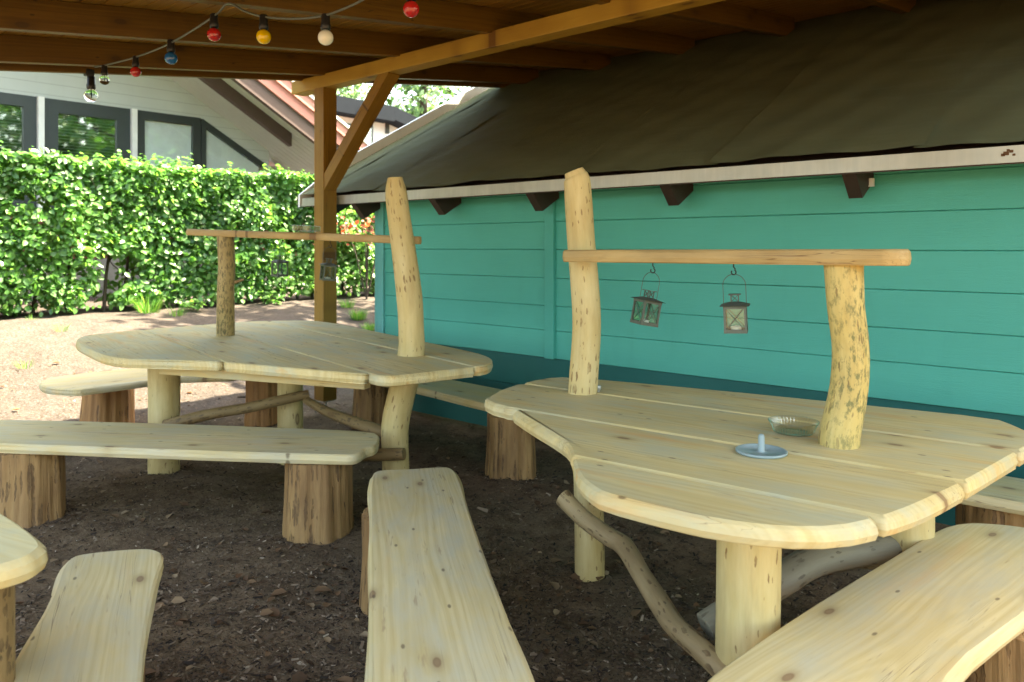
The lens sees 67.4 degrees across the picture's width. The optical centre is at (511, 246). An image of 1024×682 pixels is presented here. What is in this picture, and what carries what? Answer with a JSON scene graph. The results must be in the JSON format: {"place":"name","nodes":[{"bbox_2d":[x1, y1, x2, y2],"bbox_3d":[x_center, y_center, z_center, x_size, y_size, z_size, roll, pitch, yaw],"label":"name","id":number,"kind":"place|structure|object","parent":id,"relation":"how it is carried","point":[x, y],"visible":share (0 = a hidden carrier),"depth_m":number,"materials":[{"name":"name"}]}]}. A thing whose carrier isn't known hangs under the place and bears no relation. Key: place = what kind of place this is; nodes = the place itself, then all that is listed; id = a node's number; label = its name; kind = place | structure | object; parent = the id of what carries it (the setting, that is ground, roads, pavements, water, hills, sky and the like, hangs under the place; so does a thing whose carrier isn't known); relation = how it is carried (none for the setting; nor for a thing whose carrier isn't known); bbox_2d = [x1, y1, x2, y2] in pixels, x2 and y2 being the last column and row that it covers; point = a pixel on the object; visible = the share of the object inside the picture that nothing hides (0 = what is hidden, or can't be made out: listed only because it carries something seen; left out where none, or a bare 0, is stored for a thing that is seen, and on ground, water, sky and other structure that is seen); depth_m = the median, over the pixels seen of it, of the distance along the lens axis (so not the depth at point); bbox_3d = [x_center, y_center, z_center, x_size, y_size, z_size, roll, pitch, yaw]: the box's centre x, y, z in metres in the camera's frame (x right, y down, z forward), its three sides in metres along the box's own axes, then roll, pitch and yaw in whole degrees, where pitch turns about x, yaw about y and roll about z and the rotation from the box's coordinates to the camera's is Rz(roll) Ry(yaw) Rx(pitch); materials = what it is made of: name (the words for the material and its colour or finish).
{"place":"outdoors","nodes":[
{"label":"outdoors","id":0,"kind":"place"},
{"bbox_2d":[337,83,469,108],"label":"sky","id":1,"kind":"structure","parent":0,"point":[398,94],"materials":[{"name":"white"}]},
{"bbox_2d":[0,286,950,681],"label":"ground","id":2,"kind":"structure","parent":0,"point":[22,336],"depth_m":3.82,"materials":[{"name":"soil"}]},
{"bbox_2d":[0,303,39,316],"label":"leafy seedling","id":3,"kind":"object","parent":2,"relation":"on","point":[14,315],"visible":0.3,"depth_m":9.58,"materials":[{"name":"green plant"}]},
{"bbox_2d":[14,357,32,368],"bbox_3d":[-4.745,1.125,7.480,0.220,0.110,0.272,0,0,1],"label":"grass tuft","id":4,"kind":"object","parent":2,"relation":"on","point":[24,364],"visible":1,"depth_m":7.45,"materials":[{"name":"yellow plant"}]},
{"bbox_2d":[0,514,48,681],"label":"picnic table","id":5,"kind":"object","parent":2,"relation":"on","point":[23,555],"visible":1,"depth_m":1.72,"materials":[{"name":"brown wood"}]},
{"bbox_2d":[54,323,71,331],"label":"grass tuft","id":6,"kind":"object","parent":2,"relation":"on","point":[62,328],"visible":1,"depth_m":8.63,"materials":[{"name":"yellow plant"}]},
{"bbox_2d":[14,549,163,681],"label":"plank bench","id":7,"kind":"object","parent":2,"relation":"on","point":[94,623],"visible":0.98,"depth_m":2.09,"materials":[{"name":"brown wood"}]},
{"bbox_2d":[126,292,172,313],"bbox_3d":[-4.842,0.719,10.236,0.608,0.320,0.579,0,0,4],"label":"grass tuft","id":8,"kind":"object","parent":2,"relation":"on","point":[144,307],"visible":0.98,"depth_m":10.15,"materials":[{"name":"green plant"}]},
{"bbox_2d":[39,368,276,426],"bbox_3d":[-2.837,1.288,6.249,1.744,0.577,1.154,0,0,-35],"label":"plank bench","id":9,"kind":"object","parent":2,"relation":"on","point":[108,396],"visible":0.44,"depth_m":6.17,"materials":[{"name":"brown wood"}]},
{"bbox_2d":[165,306,188,316],"bbox_3d":[-4.375,0.823,10.047,0.391,0.171,0.375,0,0,42],"label":"grass tuft","id":10,"kind":"object","parent":2,"relation":"on","point":[178,313],"visible":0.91,"depth_m":9.99,"materials":[{"name":"green plant"}]},
{"bbox_2d":[0,71,369,298],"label":"gabled house","id":11,"kind":"structure","parent":2,"relation":"on","point":[251,126],"depth_m":14.21,"materials":[{"name":"white wood"}]},
{"bbox_2d":[0,92,36,209],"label":"window","id":12,"kind":"structure","parent":11,"relation":"in","point":[29,103],"depth_m":12.74,"materials":[{"name":"grey glass"}]},
{"bbox_2d":[45,98,129,212],"bbox_3d":[-7.480,-1.549,13.512,0.152,1.938,1.416,0,0,42],"label":"window","id":13,"kind":"structure","parent":11,"relation":"in","point":[53,107],"depth_m":13.49,"materials":[{"name":"grey glass"}]},
{"bbox_2d":[138,110,200,216],"bbox_3d":[-6.509,-1.549,14.554,0.082,1.938,1.232,0,0,42],"label":"window","id":14,"kind":"structure","parent":11,"relation":"in","point":[167,139],"depth_m":14.57,"materials":[{"name":"grey glass"}]},
{"bbox_2d":[200,119,263,207],"bbox_3d":[-5.656,-1.545,15.520,0.085,1.930,1.384,0,0,42],"label":"window","id":15,"kind":"structure","parent":11,"relation":"in","point":[217,148],"depth_m":15.37,"materials":[{"name":"grey glass"}]},
{"bbox_2d":[0,140,374,316],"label":"beech hedge","id":16,"kind":"object","parent":2,"relation":"on","point":[61,183],"visible":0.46,"depth_m":10.43,"materials":[{"name":"green plant"}]},
{"bbox_2d":[0,420,378,544],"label":"plank bench","id":17,"kind":"object","parent":2,"relation":"on","point":[318,490],"visible":0.89,"depth_m":3.97,"materials":[{"name":"brown wood"}]},
{"bbox_2d":[174,295,211,310],"bbox_3d":[-4.377,0.770,10.499,0.505,0.224,0.352,0,0,-25],"label":"leafy seedling","id":18,"kind":"object","parent":2,"relation":"on","point":[198,306],"visible":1,"depth_m":10.46,"materials":[{"name":"green plant"}]},
{"bbox_2d":[255,291,284,303],"bbox_3d":[-3.619,0.768,11.473,0.470,0.241,0.334,0,0,42],"label":"leafy seedling","id":19,"kind":"object","parent":2,"relation":"on","point":[263,297],"visible":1,"depth_m":11.47,"materials":[{"name":"green plant"}]},
{"bbox_2d":[75,177,492,474],"bbox_3d":[-1.737,0.593,5.095,1.970,1.990,3.614,0,0,-32],"label":"picnic table","id":20,"kind":"object","parent":2,"relation":"on","point":[290,358],"visible":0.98,"depth_m":4.48,"materials":[{"name":"brown wood"}]},
{"bbox_2d":[271,244,290,276],"bbox_3d":[-1.542,0.088,5.101,0.104,0.213,0.104,2,1,42],"label":"lantern","id":21,"kind":"object","parent":20,"relation":"hanging from","point":[281,262],"visible":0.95,"depth_m":5.08,"materials":[{"name":"metal"}]},
{"bbox_2d":[319,247,337,280],"bbox_3d":[-1.161,0.106,4.868,0.104,0.213,0.104,5,-1,-30],"label":"lantern","id":22,"kind":"object","parent":20,"relation":"hanging from","point":[330,265],"visible":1,"depth_m":4.85,"materials":[{"name":"metal"}]},
{"bbox_2d":[338,297,355,307],"bbox_3d":[-2.505,0.830,11.659,0.383,0.190,0.405,0,0,42],"label":"grass tuft","id":23,"kind":"object","parent":2,"relation":"on","point":[348,303],"visible":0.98,"depth_m":11.63,"materials":[{"name":"green plant"}]},
{"bbox_2d":[337,84,370,99],"bbox_3d":[-6.485,-5.461,29.849,6.747,13.040,6.423,0,0,9],"label":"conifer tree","id":24,"kind":"object","parent":2,"relation":"on","point":[350,94],"depth_m":29.19,"materials":[{"name":"green plant"}]},
{"bbox_2d":[337,216,374,298],"bbox_3d":[-2.340,0.076,12.537,0.645,1.577,1.176,0,0,42],"label":"red leaved shrub","id":25,"kind":"object","parent":2,"relation":"on","point":[366,225],"visible":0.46,"depth_m":12.52,"materials":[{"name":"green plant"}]},
{"bbox_2d":[346,307,368,320],"bbox_3d":[-2.221,0.948,11.077,0.430,0.208,0.438,0,0,42],"label":"grass tuft","id":26,"kind":"object","parent":2,"relation":"on","point":[357,316],"visible":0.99,"depth_m":11.00,"materials":[{"name":"green plant"}]},
{"bbox_2d":[313,94,416,220],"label":"neighbour house","id":27,"kind":"structure","parent":2,"relation":"on","point":[389,119],"depth_m":24.20,"materials":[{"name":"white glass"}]},
{"bbox_2d":[365,125,372,143],"bbox_3d":[-4.608,-3.526,24.169,0.060,0.844,0.539,0,0,42],"label":"window","id":28,"kind":"structure","parent":27,"relation":"in","point":[369,137],"depth_m":24.27,"materials":[{"name":"glass"}]},
{"bbox_2d":[385,123,388,133],"bbox_3d":[-4.038,-3.962,24.812,0.060,0.595,0.147,0,0,42],"label":"window","id":29,"kind":"structure","parent":27,"relation":"in","point":[386,124],"depth_m":24.79,"materials":[{"name":"grey glass"}]},
{"bbox_2d":[337,83,393,104],"bbox_3d":[-10.079,-7.031,35.438,9.299,16.186,9.803,0,0,23],"label":"broadleaf tree","id":30,"kind":"object","parent":2,"relation":"on","point":[388,100],"visible":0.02,"depth_m":34.95,"materials":[{"name":"green plant"}]},
{"bbox_2d":[358,322,374,330],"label":"grass tuft","id":31,"kind":"object","parent":2,"relation":"on","point":[371,327],"visible":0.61,"depth_m":10.57,"materials":[{"name":"green plant"}]},
{"bbox_2d":[1,360,833,681],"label":"fallen leaves","id":32,"kind":"object","parent":2,"relation":"on","point":[275,612],"visible":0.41,"depth_m":3.12,"materials":[{"name":"brown plant"}]},
{"bbox_2d":[367,86,472,113],"bbox_3d":[-1.775,-6.935,39.255,10.457,15.992,10.884,0,0,-19],"label":"broadleaf tree","id":33,"kind":"object","parent":2,"relation":"on","point":[450,91],"visible":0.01,"depth_m":37.90,"materials":[{"name":"green plant"}]},
{"bbox_2d":[385,84,470,117],"bbox_3d":[-3.381,-5.975,32.792,6.698,14.071,7.453,0,0,-37],"label":"broadleaf tree","id":34,"kind":"object","parent":2,"relation":"on","point":[423,96],"visible":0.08,"depth_m":32.23,"materials":[{"name":"green plant"}]},
{"bbox_2d":[352,380,536,480],"bbox_3d":[-0.401,1.295,5.529,0.497,0.550,2.425,0,0,-42],"label":"plank bench","id":35,"kind":"object","parent":2,"relation":"on","point":[510,451],"visible":0.37,"depth_m":4.94,"materials":[{"name":"brown wood"}]},
{"bbox_2d":[359,467,534,681],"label":"plank bench","id":36,"kind":"object","parent":2,"relation":"on","point":[431,606],"visible":0.97,"depth_m":2.29,"materials":[{"name":"brown wood"}]},
{"bbox_2d":[0,0,915,405],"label":"timber canopy","id":37,"kind":"object","parent":2,"relation":"on","point":[384,46],"visible":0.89,"depth_m":5.73,"materials":[{"name":"brown wood"}]},
{"bbox_2d":[83,69,98,101],"bbox_3d":[-3.080,-1.177,5.619,0.096,0.234,0.098,0,0,42],"label":"globe lamp","id":38,"kind":"object","parent":37,"relation":"attached to","point":[90,94],"visible":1,"depth_m":5.59,"materials":[{"name":"white"}]},
{"bbox_2d":[94,0,419,84],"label":"string lights","id":39,"kind":"object","parent":37,"relation":"hanging from","point":[411,9],"visible":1,"depth_m":3.73,"materials":[{"name":"multicoloured glass"}]},
{"bbox_2d":[298,0,1023,525],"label":"teal shed","id":40,"kind":"structure","parent":2,"relation":"on","point":[872,128],"depth_m":4.90,"materials":[{"name":"paint"}]},
{"bbox_2d":[484,167,1023,676],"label":"picnic table","id":41,"kind":"object","parent":2,"relation":"on","point":[854,481],"visible":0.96,"depth_m":2.47,"materials":[{"name":"brown wood"}]},
{"bbox_2d":[630,272,665,326],"bbox_3d":[0.543,0.204,3.057,0.104,0.213,0.104,11,-1,-24],"label":"lantern","id":42,"kind":"object","parent":41,"relation":"hanging from","point":[648,300],"visible":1,"depth_m":3.04,"materials":[{"name":"metal"}]},
{"bbox_2d":[719,274,750,333],"bbox_3d":[0.813,0.204,2.801,0.104,0.213,0.104,-2,1,20],"label":"lantern","id":43,"kind":"object","parent":41,"relation":"hanging from","point":[736,304],"visible":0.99,"depth_m":2.78,"materials":[{"name":"metal"}]},
{"bbox_2d":[731,326,741,329],"bbox_3d":[0.818,0.294,2.803,0.038,0.020,0.038,-2,1,20],"label":"tealight","id":44,"kind":"object","parent":43,"relation":"in","point":[735,327],"visible":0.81,"depth_m":2.79,"materials":[{"name":"white wax"}]},
{"bbox_2d":[735,434,787,458],"bbox_3d":[0.785,0.619,2.419,0.158,0.060,0.158,0,0,42],"label":"candle stand","id":45,"kind":"object","parent":41,"relation":"on","point":[760,449],"visible":1,"depth_m":2.41,"materials":[{"name":"blue metal"}]},
{"bbox_2d":[768,415,819,435],"bbox_3d":[0.985,0.627,2.686,0.173,0.042,0.173,0,0,42],"label":"ashtray","id":46,"kind":"object","parent":41,"relation":"on","point":[792,432],"visible":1,"depth_m":2.67,"materials":[{"name":"clear glass"}]},
{"bbox_2d":[708,523,1023,681],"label":"plank bench","id":47,"kind":"object","parent":2,"relation":"on","point":[945,604],"visible":0.99,"depth_m":2.11,"materials":[{"name":"brown wood"}]},
{"bbox_2d":[955,476,1023,527],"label":"plank bench","id":48,"kind":"object","parent":2,"relation":"on","point":[1000,501],"visible":0.16,"depth_m":3.17,"materials":[{"name":"brown wood"}]}
]}

